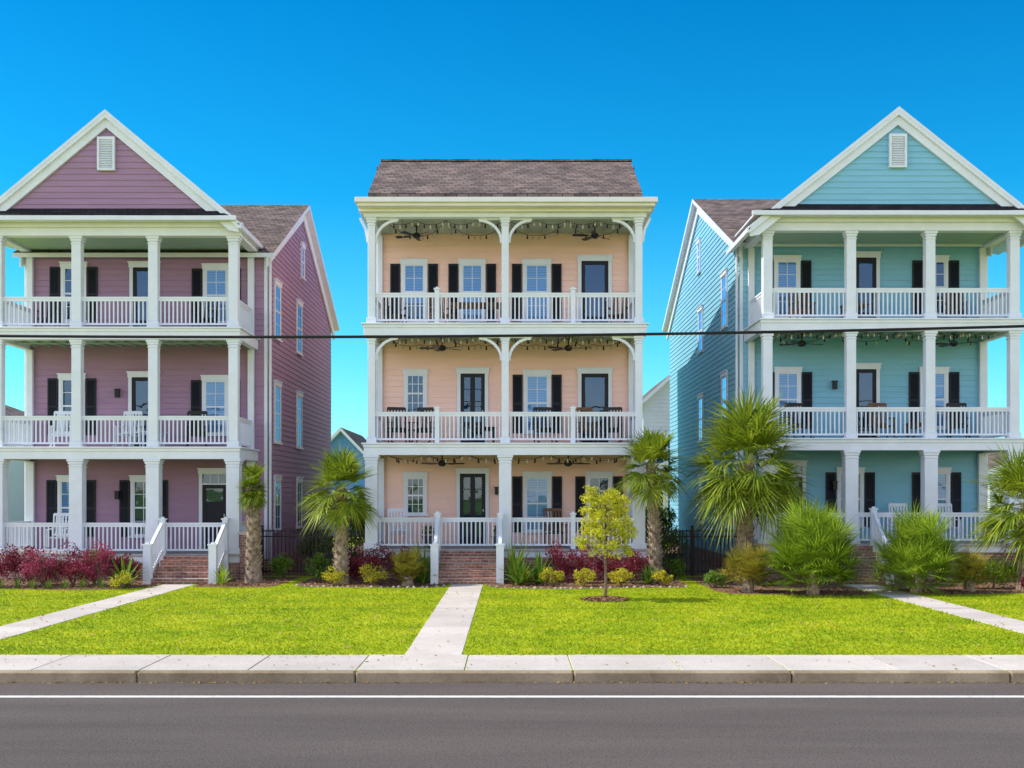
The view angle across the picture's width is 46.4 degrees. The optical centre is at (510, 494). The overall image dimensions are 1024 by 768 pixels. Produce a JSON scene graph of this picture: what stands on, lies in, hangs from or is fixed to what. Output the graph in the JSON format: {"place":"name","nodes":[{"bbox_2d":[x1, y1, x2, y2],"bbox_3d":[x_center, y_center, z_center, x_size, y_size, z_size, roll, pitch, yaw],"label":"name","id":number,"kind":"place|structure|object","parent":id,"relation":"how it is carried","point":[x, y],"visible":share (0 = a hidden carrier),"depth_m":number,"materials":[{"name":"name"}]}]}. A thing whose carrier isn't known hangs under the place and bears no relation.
{"place":"outdoors","nodes":[
{"label":"outdoors","id":0,"kind":"place"},
{"bbox_2d":[0,584,194,639],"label":"front path","id":1,"kind":"structure","parent":0,"point":[23,626],"depth_m":23.98,"materials":[{"name":"concrete"}]},
{"bbox_2d":[405,584,482,654],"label":"front path","id":2,"kind":"structure","parent":0,"point":[443,625],"depth_m":21.56,"materials":[{"name":"concrete"}]},
{"bbox_2d":[264,543,734,575],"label":"side yard ground","id":3,"kind":"structure","parent":0,"point":[716,568],"depth_m":38.59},
{"bbox_2d":[296,524,334,565],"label":"green shrub","id":4,"kind":"object","parent":3,"relation":"on","point":[310,546],"visible":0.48,"depth_m":38.39,"materials":[{"name":"green plant"}]},
{"bbox_2d":[645,501,678,547],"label":"green shrub","id":5,"kind":"object","parent":3,"relation":"on","point":[669,525],"visible":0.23,"depth_m":45.42,"materials":[{"name":"green plant"}]},
{"bbox_2d":[660,527,689,566],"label":"green shrub","id":6,"kind":"object","parent":3,"relation":"on","point":[673,544],"visible":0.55,"depth_m":37.40,"materials":[{"name":"green plant"}]},
{"bbox_2d":[0,682,1023,767],"bbox_3d":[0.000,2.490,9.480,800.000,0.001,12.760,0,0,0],"label":"road","id":7,"kind":"structure","parent":0,"point":[511,732],"depth_m":12.84,"materials":[{"name":"asphalt"}]},
{"bbox_2d":[0,696,1023,696],"bbox_3d":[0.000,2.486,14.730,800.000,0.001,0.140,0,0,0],"label":"road edge line","id":8,"kind":"object","parent":7,"relation":"on","point":[511,696],"visible":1,"depth_m":14.73,"materials":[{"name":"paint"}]},
{"bbox_2d":[5,654,1022,683],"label":"gutter leaves","id":9,"kind":"object","parent":7,"relation":"on","point":[516,683],"visible":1,"depth_m":15.81,"materials":[{"name":"brown plant"}]},
{"bbox_2d":[0,537,1023,681],"bbox_3d":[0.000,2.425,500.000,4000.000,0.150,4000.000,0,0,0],"label":"ground","id":10,"kind":"structure","parent":0,"point":[515,626],"depth_m":21.83,"materials":[{"name":"plant"}]},
{"bbox_2d":[7,445,23,521],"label":"walls","id":11,"kind":"structure","parent":10,"relation":"on","point":[15,491],"depth_m":59.40,"materials":[{"name":"grey"}]},
{"bbox_2d":[0,580,159,589],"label":"mulch bed","id":12,"kind":"object","parent":10,"relation":"on","point":[71,588],"visible":0.37,"depth_m":30.91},
{"bbox_2d":[0,542,35,585],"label":"loropetalum shrub","id":13,"kind":"object","parent":12,"relation":"on","point":[11,559],"visible":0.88,"depth_m":30.45,"materials":[{"name":"red plant"}]},
{"bbox_2d":[18,547,67,586],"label":"loropetalum shrub","id":14,"kind":"object","parent":12,"relation":"on","point":[46,570],"visible":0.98,"depth_m":30.23,"materials":[{"name":"red plant"}]},
{"bbox_2d":[54,541,98,585],"bbox_3d":[-11.120,1.767,30.674,1.069,1.178,1.158,0,0,-39],"label":"loropetalum shrub","id":15,"kind":"object","parent":12,"relation":"on","point":[69,570],"visible":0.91,"depth_m":30.55,"materials":[{"name":"red plant"}]},
{"bbox_2d":[75,540,117,586],"bbox_3d":[-10.553,1.742,30.564,1.128,1.226,0.918,0,0,0],"label":"loropetalum shrub","id":16,"kind":"object","parent":12,"relation":"on","point":[105,560],"visible":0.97,"depth_m":30.44,"materials":[{"name":"red plant"}]},
{"bbox_2d":[105,552,141,578],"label":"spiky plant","id":17,"kind":"object","parent":12,"relation":"on","point":[117,561],"visible":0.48,"depth_m":30.74,"materials":[{"name":"red plant"}]},
{"bbox_2d":[101,554,147,586],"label":"agave plant","id":18,"kind":"object","parent":12,"relation":"on","point":[127,569],"visible":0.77,"depth_m":30.17,"materials":[{"name":"green plant"}]},
{"bbox_2d":[0,563,239,579],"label":"brick foundation","id":19,"kind":"object","parent":10,"relation":"on","point":[234,568],"visible":0.17,"depth_m":33.00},
{"bbox_2d":[12,129,331,573],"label":"siding walls","id":20,"kind":"structure","parent":10,"relation":"on","point":[134,179],"depth_m":35.39,"materials":[{"name":"purple wood"}]},
{"bbox_2d":[0,113,334,563],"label":"white trim","id":21,"kind":"structure","parent":20,"relation":"attached to","point":[25,233],"depth_m":32.94,"materials":[{"name":"paint"}]},
{"bbox_2d":[0,327,259,562],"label":"porch floors","id":22,"kind":"structure","parent":21,"relation":"attached to","point":[30,453],"depth_m":32.93,"materials":[{"name":"white paint"}]},
{"bbox_2d":[49,411,70,446],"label":"rocking chair","id":23,"kind":"object","parent":22,"relation":"on","point":[61,413],"visible":0.39,"depth_m":34.63,"materials":[{"name":"white paint"}]},
{"bbox_2d":[3,297,251,550],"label":"porch railings","id":24,"kind":"object","parent":22,"relation":"on","point":[17,427],"visible":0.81,"depth_m":33.12,"materials":[{"name":"wood"}]},
{"bbox_2d":[112,411,142,446],"bbox_3d":[-11.000,-1.890,34.400,0.590,1.090,0.904,0,0,6],"label":"rocking chair","id":25,"kind":"object","parent":22,"relation":"on","point":[132,426],"visible":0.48,"depth_m":34.65,"materials":[{"name":"white paint"}]},
{"bbox_2d":[0,236,255,553],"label":"porch columns","id":26,"kind":"structure","parent":22,"relation":"on","point":[77,494],"depth_m":33.01,"materials":[{"name":"wood"}]},
{"bbox_2d":[186,411,207,446],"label":"rocking chair","id":27,"kind":"object","parent":22,"relation":"on","point":[200,413],"visible":0.58,"depth_m":34.56,"materials":[{"name":"black wood"}]},
{"bbox_2d":[0,109,338,330],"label":"shingle roof","id":28,"kind":"structure","parent":20,"relation":"on","point":[270,228],"depth_m":35.13,"materials":[{"name":"brown"}]},
{"bbox_2d":[46,241,306,548],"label":"windows and doors","id":29,"kind":"structure","parent":20,"relation":"attached to","point":[212,497],"depth_m":35.35,"materials":[{"name":"white paint"}]},
{"bbox_2d":[151,555,221,583],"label":"brick steps","id":30,"kind":"structure","parent":10,"relation":"on","point":[182,569],"depth_m":31.94,"materials":[{"name":"brick"}]},
{"bbox_2d":[142,517,229,583],"bbox_3d":[-8.670,1.475,32.072,1.970,1.750,1.575,0,0,0],"label":"stair railing","id":31,"kind":"object","parent":30,"relation":"on","point":[154,550],"visible":0.97,"depth_m":32.02,"materials":[{"name":"white paint"}]},
{"bbox_2d":[196,577,298,586],"bbox_3d":[-7.100,2.344,32.250,2.200,0.001,3.900,0,0,0],"label":"mulch bed","id":32,"kind":"object","parent":10,"relation":"on","point":[264,578],"visible":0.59,"depth_m":31.61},
{"bbox_2d":[233,461,268,582],"bbox_3d":[-6.895,0.708,31.881,1.018,3.284,0.999,0,0,17],"label":"palm tree","id":33,"kind":"object","parent":32,"relation":"on","point":[252,498],"visible":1,"depth_m":31.74,"materials":[{"name":"green plant"}]},
{"bbox_2d":[265,552,295,578],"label":"green shrub","id":34,"kind":"object","parent":32,"relation":"on","point":[280,563],"visible":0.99,"depth_m":33.12,"materials":[{"name":"green plant"}]},
{"bbox_2d":[260,526,364,575],"bbox_3d":[-5.610,1.620,34.600,3.230,1.460,0.092,0,0,0],"label":"iron fence","id":35,"kind":"object","parent":10,"relation":"on","point":[316,531],"visible":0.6,"depth_m":34.59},
{"bbox_2d":[331,432,364,534],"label":"walls","id":36,"kind":"structure","parent":10,"relation":"on","point":[342,438],"depth_m":69.98,"materials":[{"name":"blue wood"}]},
{"bbox_2d":[331,427,365,454],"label":"roof","id":37,"kind":"structure","parent":36,"relation":"on","point":[356,440],"depth_m":70.25,"materials":[{"name":"white paint"}]},
{"bbox_2d":[299,577,447,587],"bbox_3d":[-3.610,2.344,32.175,3.980,0.001,4.050,0,0,0],"label":"mulch bed","id":38,"kind":"object","parent":10,"relation":"on","point":[352,583],"visible":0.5,"depth_m":31.25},
{"bbox_2d":[302,552,333,580],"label":"green shrub","id":39,"kind":"object","parent":38,"relation":"on","point":[315,566],"visible":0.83,"depth_m":32.48,"materials":[{"name":"green plant"}]},
{"bbox_2d":[297,441,385,584],"bbox_3d":[-4.468,0.439,31.274,2.624,3.822,2.512,0,0,0],"label":"palm tree","id":40,"kind":"object","parent":38,"relation":"on","point":[343,467],"visible":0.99,"depth_m":31.09,"materials":[{"name":"green plant"}]},
{"bbox_2d":[355,541,392,582],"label":"burgundy shrub","id":41,"kind":"object","parent":38,"relation":"on","point":[373,560],"visible":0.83,"depth_m":31.78,"materials":[{"name":"red plant"}]},
{"bbox_2d":[358,562,389,584],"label":"gold shrub","id":42,"kind":"object","parent":38,"relation":"on","point":[369,574],"visible":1,"depth_m":30.80,"materials":[{"name":"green plant"}]},
{"bbox_2d":[389,544,430,585],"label":"shrub","id":43,"kind":"object","parent":38,"relation":"on","point":[412,559],"visible":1,"depth_m":30.68,"materials":[{"name":"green plant"}]},
{"bbox_2d":[438,550,495,583],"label":"brick steps","id":44,"kind":"structure","parent":10,"relation":"on","point":[466,566],"depth_m":31.96,"materials":[{"name":"brick"}]},
{"bbox_2d":[429,512,504,583],"bbox_3d":[-1.130,1.405,32.072,1.970,1.890,1.575,0,0,0],"label":"stair railing","id":45,"kind":"object","parent":44,"relation":"on","point":[436,549],"visible":0.98,"depth_m":31.31,"materials":[{"name":"white paint"}]},
{"bbox_2d":[377,166,633,543],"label":"siding walls","id":46,"kind":"structure","parent":10,"relation":"on","point":[442,250],"depth_m":35.38,"materials":[{"name":"wood"}]},
{"bbox_2d":[368,159,642,196],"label":"shingle roof","id":47,"kind":"structure","parent":46,"relation":"on","point":[504,178],"depth_m":33.89,"materials":[{"name":"tile"}]},
{"bbox_2d":[390,255,622,543],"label":"windows and doors","id":48,"kind":"structure","parent":46,"relation":"attached to","point":[594,393],"depth_m":35.34,"materials":[{"name":"white paint"}]},
{"bbox_2d":[355,197,657,411],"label":"white trim","id":49,"kind":"structure","parent":46,"relation":"attached to","point":[520,211],"depth_m":32.96,"materials":[{"name":"paint"}]},
{"bbox_2d":[365,558,645,579],"bbox_3d":[-0.140,2.090,34.150,7.760,0.720,2.300,0,0,0],"label":"brick foundation","id":50,"kind":"object","parent":10,"relation":"on","point":[528,560],"visible":0.21,"depth_m":33.00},
{"bbox_2d":[361,323,648,557],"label":"porch floors","id":51,"kind":"structure","parent":50,"relation":"on","point":[380,449],"depth_m":32.93,"materials":[{"name":"white paint"}]},
{"bbox_2d":[386,407,411,442],"bbox_3d":[-3.200,-2.000,34.300,0.590,1.090,0.904,0,0,-17],"label":"rocking chair","id":52,"kind":"object","parent":51,"relation":"on","point":[396,409],"visible":0.57,"depth_m":34.53,"materials":[{"name":"black wood"}]},
{"bbox_2d":[388,508,409,543],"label":"rocking chair","id":53,"kind":"object","parent":51,"relation":"on","point":[401,510],"visible":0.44,"depth_m":34.57,"materials":[{"name":"white paint"}]},
{"bbox_2d":[411,407,434,442],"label":"rocking chair","id":54,"kind":"object","parent":51,"relation":"on","point":[420,409],"visible":0.54,"depth_m":34.65,"materials":[{"name":"black wood"}]},
{"bbox_2d":[450,302,501,322],"bbox_3d":[-0.950,-5.100,34.200,1.500,0.720,0.700,0,0,0],"label":"bench","id":55,"kind":"object","parent":51,"relation":"on","point":[476,305],"visible":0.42,"depth_m":33.91,"materials":[{"name":"brown wood"}]},
{"bbox_2d":[375,287,634,548],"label":"porch railings","id":56,"kind":"object","parent":51,"relation":"on","point":[437,295],"visible":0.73,"depth_m":33.12,"materials":[{"name":"wood"}]},
{"bbox_2d":[363,217,646,548],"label":"porch columns","id":57,"kind":"structure","parent":51,"relation":"on","point":[376,482],"depth_m":33.04,"materials":[{"name":"wood"}]},
{"bbox_2d":[385,220,627,239],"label":"string lights","id":58,"kind":"object","parent":57,"relation":"attached to","point":[442,225],"visible":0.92,"depth_m":33.30,"materials":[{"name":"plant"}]},
{"bbox_2d":[387,337,626,349],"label":"string lights","id":59,"kind":"object","parent":57,"relation":"attached to","point":[454,341],"visible":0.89,"depth_m":33.30,"materials":[{"name":"black metal"}]},
{"bbox_2d":[387,455,626,464],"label":"string lights","id":60,"kind":"object","parent":57,"relation":"attached to","point":[486,461],"visible":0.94,"depth_m":33.29,"materials":[{"name":"black metal"}]},
{"bbox_2d":[533,407,557,442],"bbox_3d":[1.000,-2.000,34.300,0.590,1.090,0.904,0,0,-11],"label":"rocking chair","id":61,"kind":"object","parent":51,"relation":"on","point":[537,422],"visible":0.57,"depth_m":34.53,"materials":[{"name":"black wood"}]},
{"bbox_2d":[543,508,567,543],"bbox_3d":[1.300,0.930,34.400,0.590,1.090,0.904,0,0,-11],"label":"rocking chair","id":62,"kind":"object","parent":51,"relation":"on","point":[552,510],"visible":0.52,"depth_m":34.66,"materials":[{"name":"brown wood"}]},
{"bbox_2d":[575,407,599,442],"bbox_3d":[2.200,-2.000,34.400,0.590,1.090,0.904,0,0,-11],"label":"rocking chair","id":63,"kind":"object","parent":51,"relation":"on","point":[587,409],"visible":0.59,"depth_m":34.65,"materials":[{"name":"brown wood"}]},
{"bbox_2d":[600,407,622,442],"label":"rocking chair","id":64,"kind":"object","parent":51,"relation":"on","point":[605,422],"visible":0.5,"depth_m":34.55,"materials":[{"name":"black wood"}]},
{"bbox_2d":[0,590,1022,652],"bbox_3d":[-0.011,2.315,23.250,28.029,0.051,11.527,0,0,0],"label":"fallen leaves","id":65,"kind":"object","parent":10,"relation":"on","point":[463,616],"visible":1,"depth_m":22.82,"materials":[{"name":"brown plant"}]},
{"bbox_2d":[0,670,1023,682],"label":"curb","id":66,"kind":"structure","parent":10,"relation":"on","point":[511,676],"depth_m":15.85,"materials":[{"name":"concrete"}]},
{"bbox_2d":[486,578,685,588],"bbox_3d":[1.980,2.344,32.000,5.240,0.001,4.400,0,0,0],"label":"mulch bed","id":67,"kind":"object","parent":10,"relation":"on","point":[589,585],"visible":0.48,"depth_m":31.08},
{"bbox_2d":[488,533,535,581],"bbox_3d":[0.159,1.664,31.894,1.629,1.332,1.677,0,0,29],"label":"yucca plant","id":68,"kind":"object","parent":67,"relation":"on","point":[511,558],"visible":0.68,"depth_m":31.84,"materials":[{"name":"green plant"}]},
{"bbox_2d":[497,554,541,584],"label":"agave plant","id":69,"kind":"object","parent":67,"relation":"on","point":[520,573],"visible":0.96,"depth_m":30.80,"materials":[{"name":"green plant"}]},
{"bbox_2d":[520,549,558,583],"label":"agave plant","id":70,"kind":"object","parent":67,"relation":"on","point":[538,569],"visible":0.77,"depth_m":31.22,"materials":[{"name":"green plant"}]},
{"bbox_2d":[542,540,570,581],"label":"burgundy shrub","id":71,"kind":"object","parent":67,"relation":"on","point":[556,557],"visible":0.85,"depth_m":31.77,"materials":[{"name":"red plant"}]},
{"bbox_2d":[557,544,599,581],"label":"burgundy shrub","id":72,"kind":"object","parent":67,"relation":"on","point":[577,563],"visible":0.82,"depth_m":31.64,"materials":[{"name":"red plant"}]},
{"bbox_2d":[572,568,596,585],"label":"gold shrub","id":73,"kind":"object","parent":67,"relation":"on","point":[587,577],"visible":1,"depth_m":30.59,"materials":[{"name":"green plant"}]},
{"bbox_2d":[593,551,621,580],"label":"burgundy shrub","id":74,"kind":"object","parent":67,"relation":"on","point":[600,563],"visible":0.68,"depth_m":31.87,"materials":[{"name":"red plant"}]},
{"bbox_2d":[611,548,648,581],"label":"burgundy shrub","id":75,"kind":"object","parent":67,"relation":"on","point":[637,560],"visible":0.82,"depth_m":31.46,"materials":[{"name":"red plant"}]},
{"bbox_2d":[613,426,690,582],"bbox_3d":[3.785,0.216,31.985,2.428,4.270,2.480,0,0,0],"label":"palm tree","id":76,"kind":"object","parent":67,"relation":"on","point":[648,446],"visible":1,"depth_m":31.71,"materials":[{"name":"green plant"}]},
{"bbox_2d":[661,558,686,578],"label":"green shrub","id":77,"kind":"object","parent":67,"relation":"on","point":[676,568],"visible":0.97,"depth_m":33.33,"materials":[{"name":"green plant"}]},
{"bbox_2d":[572,485,637,596],"bbox_3d":[2.114,1.060,26.721,1.490,2.582,1.527,0,0,0],"label":"young shade tree","id":78,"kind":"object","parent":10,"relation":"on","point":[610,519],"visible":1,"depth_m":26.58,"materials":[{"name":"green plant"}]},
{"bbox_2d":[643,380,669,528],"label":"walls","id":79,"kind":"structure","parent":10,"relation":"on","point":[656,411],"depth_m":61.98,"materials":[{"name":"grey"}]},
{"bbox_2d":[645,526,736,575],"bbox_3d":[5.270,1.620,34.600,3.070,1.460,0.092,0,0,0],"label":"iron fence","id":80,"kind":"object","parent":10,"relation":"on","point":[692,536],"visible":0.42,"depth_m":34.59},
{"bbox_2d":[686,577,868,595],"bbox_3d":[6.800,2.344,31.000,3.600,0.001,6.400,0,0,0],"label":"mulch bed","id":81,"kind":"object","parent":10,"relation":"on","point":[783,591],"visible":0.54,"depth_m":29.60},
{"bbox_2d":[670,384,820,584],"bbox_3d":[6.283,-0.289,31.104,4.422,5.279,4.556,0,0,0],"label":"palm tree","id":82,"kind":"object","parent":81,"relation":"on","point":[748,492],"visible":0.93,"depth_m":30.61,"materials":[{"name":"green plant"}]},
{"bbox_2d":[715,542,775,591],"bbox_3d":[5.725,1.708,28.924,1.629,1.284,1.449,0,0,35],"label":"sago palm bush","id":83,"kind":"object","parent":81,"relation":"on","point":[744,564],"visible":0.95,"depth_m":28.74,"materials":[{"name":"green plant"}]},
{"bbox_2d":[749,493,873,594],"bbox_3d":[7.168,1.130,28.264,3.162,2.441,2.985,0,0,0],"label":"fan palm bush","id":84,"kind":"object","parent":81,"relation":"on","point":[815,548],"visible":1,"depth_m":27.65,"materials":[{"name":"green plant"}]},
{"bbox_2d":[670,126,995,569],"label":"siding walls","id":85,"kind":"structure","parent":10,"relation":"on","point":[870,176],"depth_m":35.39,"materials":[{"name":"teal wood"}]},
{"bbox_2d":[695,237,960,537],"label":"windows and doors","id":86,"kind":"structure","parent":85,"relation":"attached to","point":[786,271],"depth_m":35.35,"materials":[{"name":"white paint"}]},
{"bbox_2d":[662,106,1023,331],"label":"shingle roof","id":87,"kind":"structure","parent":85,"relation":"on","point":[728,219],"depth_m":35.10,"materials":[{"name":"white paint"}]},
{"bbox_2d":[667,110,1023,547],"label":"white trim","id":88,"kind":"structure","parent":85,"relation":"attached to","point":[987,229],"depth_m":32.84,"materials":[{"name":"paint"}]},
{"bbox_2d":[742,318,1023,552],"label":"porch floors","id":89,"kind":"structure","parent":88,"relation":"attached to","point":[885,444],"depth_m":32.93,"materials":[{"name":"white paint"}]},
{"bbox_2d":[784,403,813,437],"bbox_3d":[8.300,-2.130,34.400,0.590,1.090,0.904,0,0,-11],"label":"rocking chair","id":90,"kind":"object","parent":89,"relation":"on","point":[795,405],"visible":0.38,"depth_m":34.64,"materials":[{"name":"black wood"}]},
{"bbox_2d":[750,288,1008,540],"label":"porch railings","id":91,"kind":"object","parent":89,"relation":"on","point":[994,418],"visible":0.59,"depth_m":33.12,"materials":[{"name":"wood"}]},
{"bbox_2d":[868,403,897,437],"bbox_3d":[10.700,-2.130,34.400,0.590,1.090,0.904,0,0,-6],"label":"rocking chair","id":92,"kind":"object","parent":89,"relation":"on","point":[877,405],"visible":0.52,"depth_m":34.66,"materials":[{"name":"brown wood"}]},
{"bbox_2d":[748,231,1022,543],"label":"porch columns","id":93,"kind":"structure","parent":89,"relation":"on","point":[929,475],"depth_m":33.01,"materials":[{"name":"wood"}]},
{"bbox_2d":[776,332,995,344],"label":"string lights","id":94,"kind":"object","parent":93,"relation":"attached to","point":[886,338],"visible":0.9,"depth_m":33.30,"materials":[{"name":"black metal"}]},
{"bbox_2d":[946,403,970,437],"bbox_3d":[12.900,-2.130,34.400,0.590,1.090,0.904,0,0,11],"label":"rocking chair","id":95,"kind":"object","parent":89,"relation":"on","point":[955,405],"visible":0.46,"depth_m":34.65,"materials":[{"name":"black wood"}]},
{"bbox_2d":[828,545,885,583],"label":"brick steps","id":96,"kind":"structure","parent":10,"relation":"on","point":[867,553],"depth_m":31.94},
{"bbox_2d":[812,507,893,583],"bbox_3d":[9.100,1.335,32.072,1.970,2.030,1.575,0,0,0],"label":"stair railing","id":97,"kind":"object","parent":96,"relation":"on","point":[875,528],"visible":0.25,"depth_m":32.52,"materials":[{"name":"white paint"}]},
{"bbox_2d":[754,549,1017,579],"bbox_3d":[10.535,2.020,34.150,7.190,0.860,2.300,0,0,0],"label":"brick foundation","id":98,"kind":"object","parent":10,"relation":"on","point":[997,555],"depth_m":33.00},
{"bbox_2d":[878,580,1023,593],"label":"mulch bed","id":99,"kind":"object","parent":10,"relation":"on","point":[960,589],"visible":0.32,"depth_m":29.92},
{"bbox_2d":[1,578,1023,594],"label":"mulch chips","id":100,"kind":"object","parent":99,"relation":"on","point":[542,583],"visible":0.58,"depth_m":30.79,"materials":[{"name":"wood"}]},
{"bbox_2d":[859,498,971,594],"bbox_3d":[9.769,1.197,28.698,2.796,2.431,2.932,0,0,0],"label":"fan palm bush","id":101,"kind":"object","parent":99,"relation":"on","point":[919,548],"visible":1,"depth_m":28.28,"materials":[{"name":"green plant"}]},
{"bbox_2d":[948,544,995,591],"bbox_3d":[11.089,1.711,28.857,1.270,1.277,1.288,0,0,34],"label":"sago palm bush","id":102,"kind":"object","parent":99,"relation":"on","point":[972,563],"visible":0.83,"depth_m":28.76,"materials":[{"name":"green plant"}]},
{"bbox_2d":[955,556,1017,588],"bbox_3d":[13.932,1.855,29.895,5.660,0.996,1.132,0,0,0],"label":"boxwood hedge","id":103,"kind":"object","parent":99,"relation":"on","point":[1008,571],"visible":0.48,"depth_m":29.83,"materials":[{"name":"green plant"}]},
{"bbox_2d":[954,439,1023,590],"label":"palm tree","id":104,"kind":"object","parent":99,"relation":"on","point":[1012,482],"visible":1,"depth_m":29.16,"materials":[{"name":"green plant"}]},
{"bbox_3d":[26.000,-2.050,25.000,1.800,9.200,0.320,0,0,0],"label":"utility pole","id":105,"kind":"object","parent":10,"relation":"on","visible":0},
{"bbox_2d":[0,325,1023,337],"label":"utility line","id":106,"kind":"object","parent":105,"relation":"attached to","point":[547,335],"visible":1,"depth_m":24.98,"materials":[{"name":"black metal"}]},
{"bbox_2d":[0,655,1023,669],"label":"sidewalk","id":107,"kind":"structure","parent":0,"point":[505,662],"depth_m":16.68,"materials":[{"name":"concrete"}]},
{"bbox_2d":[0,0,1023,438],"label":"sky","id":108,"kind":"structure","parent":0,"point":[254,102],"materials":[{"name":"blue"}]},
{"bbox_2d":[844,584,1023,632],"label":"front path","id":109,"kind":"structure","parent":0,"point":[1015,625],"depth_m":24.60,"materials":[{"name":"concrete"}]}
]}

